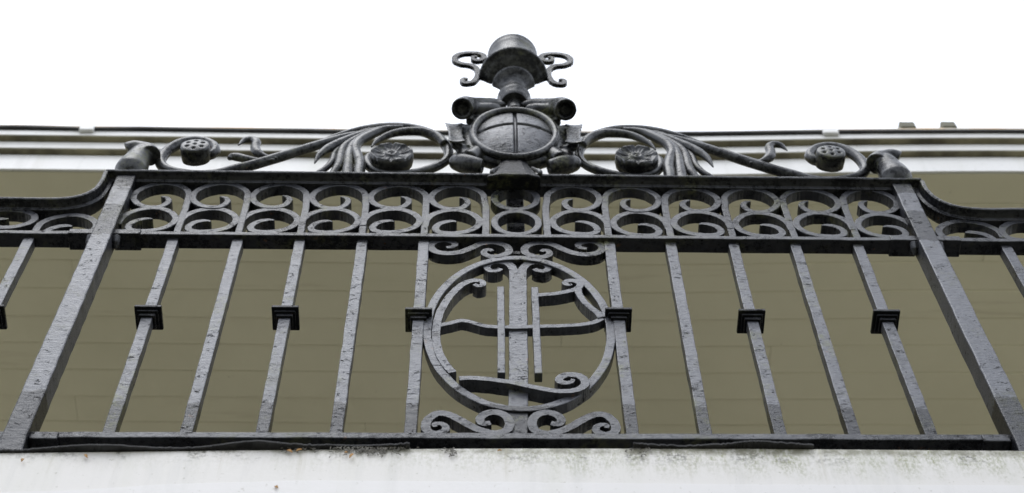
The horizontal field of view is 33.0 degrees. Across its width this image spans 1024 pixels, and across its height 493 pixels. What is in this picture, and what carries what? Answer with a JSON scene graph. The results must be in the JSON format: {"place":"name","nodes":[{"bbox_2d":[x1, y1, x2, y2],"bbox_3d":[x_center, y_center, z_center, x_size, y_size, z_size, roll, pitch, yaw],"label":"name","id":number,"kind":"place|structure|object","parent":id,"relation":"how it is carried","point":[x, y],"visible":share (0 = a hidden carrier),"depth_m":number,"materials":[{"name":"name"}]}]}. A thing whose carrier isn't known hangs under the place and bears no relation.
{"place":"outdoors","nodes":[
{"label":"outdoors","id":0,"kind":"place"},
{"bbox_2d":[0,122,1023,434],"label":"house","id":1,"kind":"structure","parent":0,"point":[950,162],"depth_m":6.22,"materials":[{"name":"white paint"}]},
{"bbox_2d":[0,449,1023,492],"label":"balcony","id":2,"kind":"structure","parent":1,"relation":"attached to","point":[652,471],"depth_m":3.05,"materials":[{"name":"white paint"}]},
{"bbox_2d":[0,440,813,452],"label":"lead flashing","id":3,"kind":"object","parent":2,"relation":"attached to","point":[274,445],"visible":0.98,"depth_m":3.10,"materials":[{"name":"black metal"}]},
{"bbox_2d":[280,446,650,457],"bbox_3d":[-0.083,0.369,3.098,0.666,0.040,0.004,0,-62,-1],"label":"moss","id":4,"kind":"object","parent":2,"relation":"on","point":[385,449],"visible":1,"depth_m":3.10,"materials":[{"name":"plant"}]},
{"bbox_2d":[0,34,1023,450],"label":"balcony railing","id":5,"kind":"object","parent":2,"relation":"on","point":[520,142],"visible":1,"depth_m":3.92,"materials":[{"name":"metal"}]},
{"bbox_2d":[0,0,1023,130],"label":"sky","id":6,"kind":"structure","parent":0,"point":[673,65],"materials":[{"name":"white"}]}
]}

